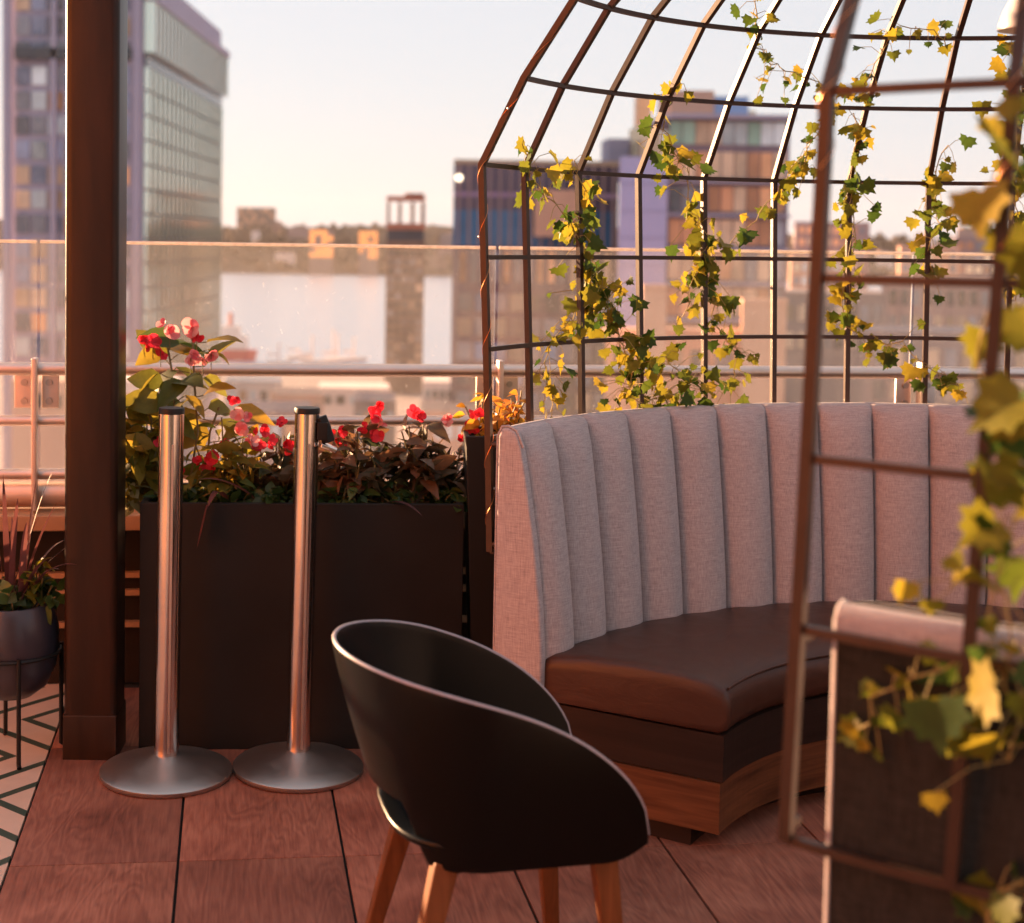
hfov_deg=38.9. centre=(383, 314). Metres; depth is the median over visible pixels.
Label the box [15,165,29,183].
window
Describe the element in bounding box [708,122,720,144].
window
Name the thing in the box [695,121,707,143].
window
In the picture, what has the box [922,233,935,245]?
shore house
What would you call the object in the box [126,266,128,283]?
window
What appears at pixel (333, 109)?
sky
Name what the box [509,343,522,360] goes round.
window
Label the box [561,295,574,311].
window
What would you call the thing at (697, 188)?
window
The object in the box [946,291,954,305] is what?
window
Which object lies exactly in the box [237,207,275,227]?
hilltop building
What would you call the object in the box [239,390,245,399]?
window
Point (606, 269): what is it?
window
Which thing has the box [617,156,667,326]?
slab tower
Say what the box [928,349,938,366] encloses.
window
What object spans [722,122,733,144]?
window
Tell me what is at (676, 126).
window
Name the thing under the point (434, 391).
window
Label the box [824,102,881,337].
ivy vine
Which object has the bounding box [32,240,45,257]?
window
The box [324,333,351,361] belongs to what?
sailboat
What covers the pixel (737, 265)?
window
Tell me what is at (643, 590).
banquette
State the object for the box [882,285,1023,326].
warehouse
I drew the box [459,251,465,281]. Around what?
window
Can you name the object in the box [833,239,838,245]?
window
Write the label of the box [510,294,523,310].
window
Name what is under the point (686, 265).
window
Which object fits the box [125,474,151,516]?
variegated plant
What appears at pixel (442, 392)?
window
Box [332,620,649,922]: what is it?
tub chair
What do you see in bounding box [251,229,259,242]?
shore house
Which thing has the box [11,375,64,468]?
waterfront shed
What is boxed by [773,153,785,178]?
window
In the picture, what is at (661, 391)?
ivy vine
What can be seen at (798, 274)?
block
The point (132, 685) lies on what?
terrace slab
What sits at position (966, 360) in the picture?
window
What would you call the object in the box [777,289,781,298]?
window
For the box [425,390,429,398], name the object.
window
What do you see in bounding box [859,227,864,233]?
window
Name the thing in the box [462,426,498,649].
tall planter
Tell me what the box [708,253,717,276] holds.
window
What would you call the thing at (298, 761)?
stanchion
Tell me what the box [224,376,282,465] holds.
waterfront shed
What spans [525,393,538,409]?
window
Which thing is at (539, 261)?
window
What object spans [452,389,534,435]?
plant
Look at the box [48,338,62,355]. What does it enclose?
window
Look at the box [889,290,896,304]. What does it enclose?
window
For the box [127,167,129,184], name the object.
window
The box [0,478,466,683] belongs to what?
parapet wall
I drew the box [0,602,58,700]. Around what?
plant pot
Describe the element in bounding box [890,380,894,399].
window
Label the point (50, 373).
railing
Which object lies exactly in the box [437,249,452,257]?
shore house
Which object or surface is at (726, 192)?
window
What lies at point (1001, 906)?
ivy vine
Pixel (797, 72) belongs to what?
ivy vine
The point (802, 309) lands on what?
window
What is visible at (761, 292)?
window
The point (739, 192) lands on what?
window
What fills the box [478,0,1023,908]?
dome trellis
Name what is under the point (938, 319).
window
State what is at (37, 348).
window
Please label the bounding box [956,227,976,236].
shore house
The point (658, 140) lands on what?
window
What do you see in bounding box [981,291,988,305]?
window
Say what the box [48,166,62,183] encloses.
window
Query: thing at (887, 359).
ivy vine
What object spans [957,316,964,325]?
window
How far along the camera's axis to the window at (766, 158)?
119.37 m
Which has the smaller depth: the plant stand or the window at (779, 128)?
the plant stand
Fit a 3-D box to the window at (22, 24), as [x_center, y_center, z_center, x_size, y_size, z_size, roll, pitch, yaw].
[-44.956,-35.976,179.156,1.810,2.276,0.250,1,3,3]
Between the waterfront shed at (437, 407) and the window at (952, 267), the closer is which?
the waterfront shed at (437, 407)
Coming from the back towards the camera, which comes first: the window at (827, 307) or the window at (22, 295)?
the window at (22, 295)
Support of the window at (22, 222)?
in the glass tower at (178, 56)
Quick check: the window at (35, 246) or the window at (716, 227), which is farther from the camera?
the window at (35, 246)
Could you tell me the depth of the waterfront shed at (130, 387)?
150.63 m
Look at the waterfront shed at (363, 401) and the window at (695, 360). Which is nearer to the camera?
the window at (695, 360)
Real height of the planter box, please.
0.728 m
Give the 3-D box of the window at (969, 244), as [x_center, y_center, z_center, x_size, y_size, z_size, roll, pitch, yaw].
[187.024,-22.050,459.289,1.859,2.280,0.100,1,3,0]
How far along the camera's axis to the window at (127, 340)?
180.37 m
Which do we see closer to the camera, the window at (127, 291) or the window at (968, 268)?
the window at (127, 291)
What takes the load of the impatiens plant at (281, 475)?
in the planter box
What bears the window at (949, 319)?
in the warehouse at (960, 306)
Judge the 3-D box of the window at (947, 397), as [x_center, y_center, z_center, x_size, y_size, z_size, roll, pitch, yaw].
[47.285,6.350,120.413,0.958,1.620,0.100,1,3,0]
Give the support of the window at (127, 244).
in the glass tower at (178, 56)
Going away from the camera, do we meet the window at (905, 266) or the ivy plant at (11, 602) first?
the ivy plant at (11, 602)
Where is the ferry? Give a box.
[220,313,257,360]
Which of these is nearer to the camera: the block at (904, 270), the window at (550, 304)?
the window at (550, 304)
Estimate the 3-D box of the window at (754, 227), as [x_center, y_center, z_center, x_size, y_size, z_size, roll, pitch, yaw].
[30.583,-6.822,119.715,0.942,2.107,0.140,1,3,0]
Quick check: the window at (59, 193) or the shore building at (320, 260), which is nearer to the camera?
the window at (59, 193)
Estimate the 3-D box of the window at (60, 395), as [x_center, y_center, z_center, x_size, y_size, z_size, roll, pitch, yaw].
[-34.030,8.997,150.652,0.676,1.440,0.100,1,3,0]
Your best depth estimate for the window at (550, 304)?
150.01 m
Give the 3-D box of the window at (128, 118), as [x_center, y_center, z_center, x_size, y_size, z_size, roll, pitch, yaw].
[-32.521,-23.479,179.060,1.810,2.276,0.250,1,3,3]
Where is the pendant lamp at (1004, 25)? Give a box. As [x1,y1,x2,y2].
[997,0,1016,33]
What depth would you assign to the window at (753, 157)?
119.34 m
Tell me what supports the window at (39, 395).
in the waterfront shed at (51, 447)
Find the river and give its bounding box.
[0,270,881,363]
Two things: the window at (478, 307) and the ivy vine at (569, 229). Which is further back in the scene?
the window at (478, 307)
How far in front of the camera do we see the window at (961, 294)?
210.00 m
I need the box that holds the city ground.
[0,375,423,468]
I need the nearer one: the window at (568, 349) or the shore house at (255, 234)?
the window at (568, 349)
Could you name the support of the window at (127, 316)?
in the glass tower at (178, 56)
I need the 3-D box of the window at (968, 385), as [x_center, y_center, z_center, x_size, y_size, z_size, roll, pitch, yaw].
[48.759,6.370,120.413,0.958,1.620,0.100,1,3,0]
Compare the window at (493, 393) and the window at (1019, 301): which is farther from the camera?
the window at (1019, 301)
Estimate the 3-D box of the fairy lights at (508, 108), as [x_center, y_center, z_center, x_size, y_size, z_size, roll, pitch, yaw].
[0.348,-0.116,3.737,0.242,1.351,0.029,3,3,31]
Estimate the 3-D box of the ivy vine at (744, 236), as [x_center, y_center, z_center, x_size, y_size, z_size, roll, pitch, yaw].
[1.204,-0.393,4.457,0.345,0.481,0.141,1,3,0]
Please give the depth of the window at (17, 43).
179.14 m
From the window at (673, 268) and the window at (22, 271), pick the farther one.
the window at (22, 271)
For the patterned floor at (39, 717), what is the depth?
4.14 m
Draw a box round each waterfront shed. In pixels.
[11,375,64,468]
[126,376,179,429]
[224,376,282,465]
[240,400,310,464]
[272,387,324,463]
[317,382,390,429]
[353,392,395,456]
[420,400,476,466]
[422,377,450,399]
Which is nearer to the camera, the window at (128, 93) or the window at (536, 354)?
the window at (536, 354)
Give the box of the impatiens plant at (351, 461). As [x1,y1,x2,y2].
[318,401,407,502]
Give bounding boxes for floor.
[0,684,63,888]
[0,688,827,922]
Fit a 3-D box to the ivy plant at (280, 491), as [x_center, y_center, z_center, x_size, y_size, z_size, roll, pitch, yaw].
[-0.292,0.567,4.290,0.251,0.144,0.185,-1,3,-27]
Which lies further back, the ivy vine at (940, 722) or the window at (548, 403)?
the window at (548, 403)
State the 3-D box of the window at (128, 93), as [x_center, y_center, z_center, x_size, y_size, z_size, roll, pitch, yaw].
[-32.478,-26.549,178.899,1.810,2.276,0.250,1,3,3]
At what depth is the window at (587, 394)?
150.56 m
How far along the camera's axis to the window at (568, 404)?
150.56 m
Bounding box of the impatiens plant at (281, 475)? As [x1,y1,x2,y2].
[234,416,346,501]
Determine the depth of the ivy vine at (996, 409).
1.75 m
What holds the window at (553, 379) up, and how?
in the office block at (505, 229)
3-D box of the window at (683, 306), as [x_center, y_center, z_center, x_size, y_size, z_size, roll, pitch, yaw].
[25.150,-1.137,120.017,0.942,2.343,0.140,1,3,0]
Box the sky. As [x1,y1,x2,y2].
[0,0,1023,239]
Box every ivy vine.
[514,136,622,316]
[532,155,609,418]
[546,276,658,411]
[629,342,720,408]
[637,79,722,335]
[682,230,760,403]
[720,127,816,264]
[730,0,874,110]
[788,122,816,199]
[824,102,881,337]
[831,318,968,404]
[835,638,1022,761]
[836,10,952,102]
[890,452,1023,814]
[903,133,976,305]
[943,75,1023,294]
[950,860,1023,922]
[958,304,1023,491]
[972,33,1023,304]
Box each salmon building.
[603,327,740,409]
[739,298,787,402]
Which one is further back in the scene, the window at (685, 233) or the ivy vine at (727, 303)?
the window at (685, 233)
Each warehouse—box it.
[784,289,888,402]
[860,325,1023,404]
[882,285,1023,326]
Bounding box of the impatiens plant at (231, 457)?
[183,395,277,501]
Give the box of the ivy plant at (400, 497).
[347,480,429,502]
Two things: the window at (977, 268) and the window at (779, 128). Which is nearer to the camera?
the window at (779, 128)
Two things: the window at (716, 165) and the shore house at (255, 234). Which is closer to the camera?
the window at (716, 165)
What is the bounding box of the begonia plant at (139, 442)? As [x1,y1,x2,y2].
[125,401,184,504]
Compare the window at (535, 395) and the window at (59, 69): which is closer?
the window at (535, 395)
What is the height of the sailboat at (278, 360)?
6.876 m
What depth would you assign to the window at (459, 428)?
140.68 m
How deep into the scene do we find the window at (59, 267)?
180.37 m
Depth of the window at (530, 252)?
149.83 m
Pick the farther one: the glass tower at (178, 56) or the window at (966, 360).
the glass tower at (178, 56)
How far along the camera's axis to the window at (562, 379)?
150.41 m
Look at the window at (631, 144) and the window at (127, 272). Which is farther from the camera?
the window at (127, 272)
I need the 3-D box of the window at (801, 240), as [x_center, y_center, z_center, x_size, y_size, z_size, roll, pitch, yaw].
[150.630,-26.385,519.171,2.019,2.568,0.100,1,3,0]
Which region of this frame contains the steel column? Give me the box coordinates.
[63,0,127,759]
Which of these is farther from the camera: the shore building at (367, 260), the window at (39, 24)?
the shore building at (367, 260)
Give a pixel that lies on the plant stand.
(18, 663)
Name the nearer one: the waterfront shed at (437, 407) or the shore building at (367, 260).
the waterfront shed at (437, 407)
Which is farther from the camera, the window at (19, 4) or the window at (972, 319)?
the window at (972, 319)
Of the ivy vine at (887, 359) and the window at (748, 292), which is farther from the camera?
the window at (748, 292)
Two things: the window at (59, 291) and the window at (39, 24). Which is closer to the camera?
the window at (39, 24)
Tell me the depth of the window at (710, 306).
119.98 m
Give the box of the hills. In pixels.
[0,219,939,280]
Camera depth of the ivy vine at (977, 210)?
1.74 m
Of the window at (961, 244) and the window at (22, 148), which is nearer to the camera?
the window at (22, 148)
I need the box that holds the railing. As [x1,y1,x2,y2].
[0,239,1023,510]
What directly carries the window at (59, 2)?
in the glass tower at (178, 56)
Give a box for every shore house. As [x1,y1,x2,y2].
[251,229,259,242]
[272,221,282,233]
[275,251,294,263]
[287,225,309,237]
[428,256,447,269]
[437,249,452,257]
[440,232,452,244]
[876,250,892,269]
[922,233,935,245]
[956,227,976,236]
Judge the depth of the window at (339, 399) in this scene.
240.98 m
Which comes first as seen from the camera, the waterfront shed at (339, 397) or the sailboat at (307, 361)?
the waterfront shed at (339, 397)
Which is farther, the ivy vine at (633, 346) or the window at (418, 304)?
the window at (418, 304)
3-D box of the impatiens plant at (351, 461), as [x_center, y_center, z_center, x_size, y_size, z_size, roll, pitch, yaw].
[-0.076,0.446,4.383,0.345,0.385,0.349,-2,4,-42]
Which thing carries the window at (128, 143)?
in the glass tower at (178, 56)
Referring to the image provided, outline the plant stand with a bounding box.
[0,641,63,769]
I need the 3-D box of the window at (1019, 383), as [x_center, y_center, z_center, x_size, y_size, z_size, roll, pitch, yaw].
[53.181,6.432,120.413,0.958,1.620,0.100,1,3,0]
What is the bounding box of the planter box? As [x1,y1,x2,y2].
[139,482,463,748]
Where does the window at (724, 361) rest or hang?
in the salmon building at (692, 348)
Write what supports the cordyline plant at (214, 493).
in the planter box
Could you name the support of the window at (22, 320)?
in the glass tower at (178, 56)
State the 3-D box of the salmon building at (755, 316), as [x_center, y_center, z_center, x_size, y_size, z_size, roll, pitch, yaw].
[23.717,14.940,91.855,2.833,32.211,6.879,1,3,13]
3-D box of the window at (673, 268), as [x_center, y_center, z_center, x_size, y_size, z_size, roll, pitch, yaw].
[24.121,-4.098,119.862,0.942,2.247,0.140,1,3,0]
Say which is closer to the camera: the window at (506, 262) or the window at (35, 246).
the window at (506, 262)
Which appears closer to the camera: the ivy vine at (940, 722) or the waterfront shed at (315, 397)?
the ivy vine at (940, 722)
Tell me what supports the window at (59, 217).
in the glass tower at (178, 56)
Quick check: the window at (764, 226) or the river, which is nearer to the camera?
the window at (764, 226)
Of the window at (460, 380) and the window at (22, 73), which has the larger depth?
the window at (22, 73)
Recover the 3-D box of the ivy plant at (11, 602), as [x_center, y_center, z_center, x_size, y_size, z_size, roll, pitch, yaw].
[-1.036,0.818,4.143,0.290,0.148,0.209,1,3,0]
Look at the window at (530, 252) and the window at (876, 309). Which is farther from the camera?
the window at (876, 309)
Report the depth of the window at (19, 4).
178.88 m
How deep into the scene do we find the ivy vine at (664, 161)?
4.36 m
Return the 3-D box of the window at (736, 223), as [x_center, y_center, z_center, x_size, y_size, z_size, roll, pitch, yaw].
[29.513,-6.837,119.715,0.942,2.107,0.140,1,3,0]
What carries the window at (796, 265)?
in the block at (798, 274)
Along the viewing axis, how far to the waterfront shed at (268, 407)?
151.03 m
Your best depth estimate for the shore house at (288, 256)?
1575.80 m
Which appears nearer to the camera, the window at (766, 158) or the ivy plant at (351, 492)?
the ivy plant at (351, 492)
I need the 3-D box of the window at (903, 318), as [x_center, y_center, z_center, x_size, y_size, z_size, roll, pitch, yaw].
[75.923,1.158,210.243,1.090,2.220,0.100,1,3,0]
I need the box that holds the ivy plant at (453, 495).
[396,482,466,511]
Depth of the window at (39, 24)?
178.93 m
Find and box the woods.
[0,222,951,275]
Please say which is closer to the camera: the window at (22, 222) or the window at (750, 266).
the window at (750, 266)
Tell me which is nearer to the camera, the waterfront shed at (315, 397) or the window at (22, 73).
the window at (22, 73)
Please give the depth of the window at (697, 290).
119.92 m
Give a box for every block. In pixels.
[450,138,630,415]
[629,98,755,279]
[643,284,667,404]
[789,256,843,289]
[793,221,869,289]
[897,245,960,276]
[952,237,1016,278]
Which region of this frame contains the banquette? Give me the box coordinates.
[493,402,1023,922]
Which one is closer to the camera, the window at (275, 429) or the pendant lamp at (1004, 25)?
the pendant lamp at (1004, 25)
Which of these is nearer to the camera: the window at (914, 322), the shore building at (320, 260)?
the window at (914, 322)
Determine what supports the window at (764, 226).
in the apartment building at (749, 145)
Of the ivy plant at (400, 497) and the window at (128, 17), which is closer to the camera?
the ivy plant at (400, 497)
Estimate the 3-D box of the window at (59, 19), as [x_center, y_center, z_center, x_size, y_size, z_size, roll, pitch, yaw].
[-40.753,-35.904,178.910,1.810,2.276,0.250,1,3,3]
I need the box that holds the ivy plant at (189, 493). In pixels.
[143,479,219,502]
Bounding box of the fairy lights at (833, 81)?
[817,0,860,168]
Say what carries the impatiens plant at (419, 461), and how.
in the planter box
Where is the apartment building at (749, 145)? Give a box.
[650,90,795,364]
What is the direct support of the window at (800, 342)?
in the warehouse at (870, 306)
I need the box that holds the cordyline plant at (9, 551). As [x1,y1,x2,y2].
[0,475,75,609]
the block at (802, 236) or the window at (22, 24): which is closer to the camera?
the window at (22, 24)
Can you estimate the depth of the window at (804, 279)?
299.86 m
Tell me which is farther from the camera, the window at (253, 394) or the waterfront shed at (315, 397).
the window at (253, 394)
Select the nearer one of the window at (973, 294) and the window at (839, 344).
the window at (839, 344)
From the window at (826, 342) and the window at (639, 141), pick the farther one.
the window at (826, 342)
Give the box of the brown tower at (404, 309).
[384,193,424,394]
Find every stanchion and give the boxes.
[99,406,232,798]
[233,406,362,793]
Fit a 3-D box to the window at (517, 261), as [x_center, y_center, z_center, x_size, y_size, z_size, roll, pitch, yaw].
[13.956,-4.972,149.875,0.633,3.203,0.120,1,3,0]
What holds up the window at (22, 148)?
in the glass tower at (178, 56)
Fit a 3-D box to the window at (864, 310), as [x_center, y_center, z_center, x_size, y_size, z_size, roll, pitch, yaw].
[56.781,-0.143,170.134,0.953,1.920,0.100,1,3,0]
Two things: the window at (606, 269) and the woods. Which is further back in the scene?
the woods
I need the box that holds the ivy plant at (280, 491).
[254,481,331,502]
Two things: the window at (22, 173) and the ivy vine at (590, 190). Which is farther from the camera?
the window at (22, 173)
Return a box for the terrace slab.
[0,682,536,922]
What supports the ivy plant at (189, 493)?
in the planter box
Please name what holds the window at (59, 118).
in the glass tower at (178, 56)
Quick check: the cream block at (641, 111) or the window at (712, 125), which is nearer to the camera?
the window at (712, 125)
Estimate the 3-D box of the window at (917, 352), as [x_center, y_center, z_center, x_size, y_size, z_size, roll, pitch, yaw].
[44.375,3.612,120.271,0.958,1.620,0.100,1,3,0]
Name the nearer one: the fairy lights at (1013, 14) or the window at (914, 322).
the fairy lights at (1013, 14)
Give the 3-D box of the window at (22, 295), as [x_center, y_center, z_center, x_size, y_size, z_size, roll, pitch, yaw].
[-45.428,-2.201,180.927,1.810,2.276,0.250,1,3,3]
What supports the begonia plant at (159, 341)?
on the planter box
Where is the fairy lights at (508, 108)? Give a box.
[477,30,559,523]
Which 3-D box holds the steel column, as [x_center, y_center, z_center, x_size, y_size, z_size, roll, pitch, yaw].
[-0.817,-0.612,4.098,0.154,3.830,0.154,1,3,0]
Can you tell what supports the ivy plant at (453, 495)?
on the planter box
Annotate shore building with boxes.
[309,230,333,274]
[358,231,377,275]
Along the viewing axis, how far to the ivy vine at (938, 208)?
4.50 m
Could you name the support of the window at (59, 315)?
in the glass tower at (178, 56)
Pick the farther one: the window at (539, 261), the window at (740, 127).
the window at (539, 261)
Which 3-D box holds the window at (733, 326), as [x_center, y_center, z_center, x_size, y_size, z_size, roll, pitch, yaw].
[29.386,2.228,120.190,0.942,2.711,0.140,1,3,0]
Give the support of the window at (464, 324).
in the office block at (505, 229)
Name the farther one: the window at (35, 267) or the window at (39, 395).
the window at (35, 267)
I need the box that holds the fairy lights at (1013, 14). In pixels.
[995,2,1023,247]
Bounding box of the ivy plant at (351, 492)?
[318,480,378,502]
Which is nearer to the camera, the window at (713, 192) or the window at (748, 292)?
the window at (713, 192)
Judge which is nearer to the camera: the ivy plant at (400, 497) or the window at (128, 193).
the ivy plant at (400, 497)
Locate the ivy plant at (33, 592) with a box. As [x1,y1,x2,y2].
[19,557,57,601]
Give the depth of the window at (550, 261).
149.83 m
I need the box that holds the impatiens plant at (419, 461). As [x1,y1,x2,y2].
[377,404,479,502]
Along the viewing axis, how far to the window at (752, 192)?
119.48 m
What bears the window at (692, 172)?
in the apartment building at (749, 145)
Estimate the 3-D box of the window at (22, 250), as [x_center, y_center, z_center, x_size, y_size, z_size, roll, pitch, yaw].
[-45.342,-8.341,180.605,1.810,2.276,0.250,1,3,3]
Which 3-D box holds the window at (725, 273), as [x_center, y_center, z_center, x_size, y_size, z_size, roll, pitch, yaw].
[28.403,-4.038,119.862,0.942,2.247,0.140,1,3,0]
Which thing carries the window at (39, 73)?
in the glass tower at (178, 56)
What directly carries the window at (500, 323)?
in the office block at (505, 229)
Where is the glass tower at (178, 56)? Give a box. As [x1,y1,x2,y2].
[2,0,229,468]
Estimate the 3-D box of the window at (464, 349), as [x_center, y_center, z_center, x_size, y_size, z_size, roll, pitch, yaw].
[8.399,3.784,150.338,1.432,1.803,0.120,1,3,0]
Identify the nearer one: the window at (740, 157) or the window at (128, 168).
the window at (740, 157)
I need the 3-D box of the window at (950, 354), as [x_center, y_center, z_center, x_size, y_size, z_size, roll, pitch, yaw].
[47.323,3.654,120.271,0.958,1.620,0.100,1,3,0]
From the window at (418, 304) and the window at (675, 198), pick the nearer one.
the window at (675, 198)
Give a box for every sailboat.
[265,343,293,362]
[286,347,310,359]
[299,335,326,363]
[320,328,347,363]
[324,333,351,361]
[341,337,367,361]
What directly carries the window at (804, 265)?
in the block at (798, 274)
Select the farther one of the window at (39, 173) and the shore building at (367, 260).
the shore building at (367, 260)
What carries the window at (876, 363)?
in the warehouse at (946, 353)
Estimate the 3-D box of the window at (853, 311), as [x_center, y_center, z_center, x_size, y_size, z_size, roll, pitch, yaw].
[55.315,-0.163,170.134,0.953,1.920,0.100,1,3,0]
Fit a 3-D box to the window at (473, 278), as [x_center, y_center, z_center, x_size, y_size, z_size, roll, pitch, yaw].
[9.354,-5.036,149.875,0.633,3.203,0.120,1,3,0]
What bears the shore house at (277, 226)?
on the hills
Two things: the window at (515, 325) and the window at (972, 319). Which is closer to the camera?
the window at (515, 325)
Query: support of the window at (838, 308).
in the warehouse at (870, 306)
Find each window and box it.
[15,0,29,9]
[15,16,29,34]
[15,41,29,59]
[15,66,29,84]
[15,91,29,109]
[15,116,29,134]
[15,141,29,158]
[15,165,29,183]
[15,190,29,208]
[15,215,29,232]
[15,239,29,257]
[15,264,29,281]
[15,288,29,306]
[15,313,29,330]
[15,337,29,355]
[31,313,45,330]
[31,337,45,355]
[32,0,46,9]
[32,17,46,34]
[32,42,46,59]
[32,66,46,84]
[32,91,46,109]
[32,116,46,134]
[32,141,46,158]
[32,166,46,183]
[32,190,45,208]
[32,215,45,232]
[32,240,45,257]
[32,264,45,281]
[32,289,45,306]
[38,394,41,407]
[48,17,62,34]
[48,42,62,59]
[48,67,62,84]
[48,91,62,109]
[48,116,62,134]
[48,141,62,159]
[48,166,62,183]
[48,191,62,208]
[48,215,62,233]
[48,243,62,257]
[48,264,62,282]
[48,289,62,306]
[48,313,62,331]
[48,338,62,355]
[49,0,62,10]
[59,394,61,407]
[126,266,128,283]
[126,290,128,307]
[126,315,128,332]
[126,339,128,356]
[127,67,129,85]
[127,92,129,110]
[127,117,129,135]
[127,142,129,159]
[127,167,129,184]
[127,191,129,209]
[127,216,128,234]
[127,244,128,258]
[128,17,129,35]
[229,390,235,396]
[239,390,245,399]
[250,391,256,399]
[260,391,266,399]
[271,426,279,435]
[285,426,292,437]
[324,396,331,403]
[336,396,344,403]
[349,396,354,404]
[416,302,420,307]
[424,426,430,438]
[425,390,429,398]
[433,390,436,398]
[440,390,444,398]
[446,426,452,438]
[457,342,470,359]
[457,377,470,384]
[457,392,470,401]
[457,426,461,437]
[458,293,471,310]
[458,318,471,334]
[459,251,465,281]
[470,251,476,281]
[474,343,482,359]
[475,293,481,310]
[475,318,481,335]
[492,294,506,310]
[492,318,505,335]
[492,343,505,359]
[492,392,495,408]
[493,251,498,281]
[504,252,509,282]
[509,319,522,335]
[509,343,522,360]
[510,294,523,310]
[515,252,520,282]
[518,377,521,384]
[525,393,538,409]
[530,252,531,282]
[531,294,540,311]
[532,319,539,335]
[533,347,539,360]
[537,252,542,282]
[542,393,555,409]
[543,319,557,335]
[543,346,556,360]
[543,377,555,385]
[544,294,557,311]
[548,252,554,282]
[559,252,565,282]
[559,393,572,410]
[560,344,573,360]
[560,377,573,385]
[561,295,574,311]
[570,253,575,281]
[576,393,589,410]
[577,344,590,361]
[577,377,590,385]
[593,394,604,410]
[594,344,605,361]
[603,253,609,283]
[629,143,632,156]
[633,141,636,156]
[637,139,641,156]
[641,138,645,155]
[656,132,660,151]
[665,350,681,364]
[667,287,678,314]
[668,219,680,244]
[668,252,679,278]
[669,186,680,210]
[670,121,681,143]
[671,151,681,170]
[679,287,691,314]
[680,252,691,278]
[681,219,692,244]
[682,121,694,143]
[682,186,693,210]
[683,159,694,175]
[690,350,700,364]
[693,287,700,315]
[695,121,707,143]
[695,186,699,208]
[696,152,707,175]
[707,220,718,244]
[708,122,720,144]
[708,187,719,211]
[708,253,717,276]
[708,288,717,315]
[709,152,720,176]
[716,351,732,365]
[718,288,729,315]
[719,253,730,279]
[720,220,731,244]
[721,187,732,211]
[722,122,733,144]
[722,152,733,176]
[731,288,742,315]
[732,253,743,279]
[732,325,740,328]
[733,220,744,245]
[734,152,746,177]
[734,187,745,211]
[735,122,747,144]
[744,288,755,297]
[745,253,756,279]
[746,187,758,211]
[746,220,757,245]
[747,152,759,177]
[748,122,760,144]
[757,253,769,280]
[757,288,768,297]
[758,220,770,245]
[759,187,770,207]
[760,153,772,177]
[761,122,773,144]
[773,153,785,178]
[774,122,786,144]
[777,188,783,212]
[777,221,783,245]
[777,254,782,280]
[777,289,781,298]
[786,332,793,347]
[787,305,793,320]
[794,263,799,270]
[794,276,798,284]
[797,332,805,347]
[798,305,806,320]
[799,226,804,233]
[799,238,804,244]
[802,263,807,270]
[802,277,806,284]
[822,332,830,347]
[824,305,831,320]
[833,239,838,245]
[834,263,839,271]
[834,339,842,348]
[835,305,843,321]
[851,305,855,315]
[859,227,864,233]
[860,306,868,321]
[872,306,880,321]
[873,380,884,399]
[874,348,882,365]
[888,315,895,324]
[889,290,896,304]
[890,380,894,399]
[896,348,903,365]
[900,315,907,325]
[901,290,908,304]
[903,264,907,271]
[910,349,920,366]
[911,315,918,325]
[911,384,915,399]
[912,290,919,304]
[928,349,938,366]
[934,316,941,325]
[935,290,942,305]
[943,391,954,400]
[944,349,956,366]
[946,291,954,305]
[946,316,953,325]
[950,265,955,272]
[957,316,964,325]
[958,242,963,248]
[958,291,965,305]
[961,381,972,400]
[962,349,971,366]
[966,266,971,272]
[967,242,972,248]
[969,291,977,305]
[969,316,976,325]
[975,266,980,272]
[976,242,981,249]
[980,316,987,326]
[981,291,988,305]
[984,266,989,273]
[999,352,1003,366]
[1015,350,1023,366]
[1015,382,1023,390]
[1016,294,1022,304]
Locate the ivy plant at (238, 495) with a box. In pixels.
[212,466,278,503]
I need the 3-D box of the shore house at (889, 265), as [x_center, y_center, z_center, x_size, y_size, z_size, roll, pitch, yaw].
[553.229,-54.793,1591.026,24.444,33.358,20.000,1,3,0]
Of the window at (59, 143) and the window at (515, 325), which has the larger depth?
the window at (59, 143)
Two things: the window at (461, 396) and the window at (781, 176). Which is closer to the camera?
the window at (781, 176)
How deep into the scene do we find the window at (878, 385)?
120.36 m
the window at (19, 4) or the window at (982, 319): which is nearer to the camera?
the window at (19, 4)
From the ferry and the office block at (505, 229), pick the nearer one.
the office block at (505, 229)
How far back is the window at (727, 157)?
119.34 m
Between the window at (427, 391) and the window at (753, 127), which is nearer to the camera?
the window at (753, 127)
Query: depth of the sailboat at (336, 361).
433.67 m
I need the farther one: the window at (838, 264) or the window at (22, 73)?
the window at (838, 264)
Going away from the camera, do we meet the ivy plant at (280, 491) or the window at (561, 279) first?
the ivy plant at (280, 491)
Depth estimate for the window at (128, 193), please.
179.41 m
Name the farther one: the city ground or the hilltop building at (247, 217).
the hilltop building at (247, 217)
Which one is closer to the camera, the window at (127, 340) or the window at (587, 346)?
the window at (587, 346)
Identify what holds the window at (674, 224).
in the apartment building at (749, 145)
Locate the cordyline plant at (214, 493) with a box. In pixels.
[197,478,420,545]
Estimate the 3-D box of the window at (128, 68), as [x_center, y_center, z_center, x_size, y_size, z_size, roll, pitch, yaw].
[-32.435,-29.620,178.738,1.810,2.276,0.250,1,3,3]
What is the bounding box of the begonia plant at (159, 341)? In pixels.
[126,317,274,496]
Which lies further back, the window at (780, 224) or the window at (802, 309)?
the window at (802, 309)
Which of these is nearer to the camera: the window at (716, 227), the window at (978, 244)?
the window at (716, 227)
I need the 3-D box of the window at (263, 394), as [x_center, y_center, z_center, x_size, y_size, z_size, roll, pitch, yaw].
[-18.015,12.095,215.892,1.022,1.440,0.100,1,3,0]
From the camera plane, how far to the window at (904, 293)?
210.00 m
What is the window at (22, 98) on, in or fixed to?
in the glass tower at (178, 56)
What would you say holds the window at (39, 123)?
in the glass tower at (178, 56)
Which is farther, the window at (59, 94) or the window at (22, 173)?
the window at (22, 173)
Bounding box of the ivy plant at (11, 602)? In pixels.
[0,571,64,624]

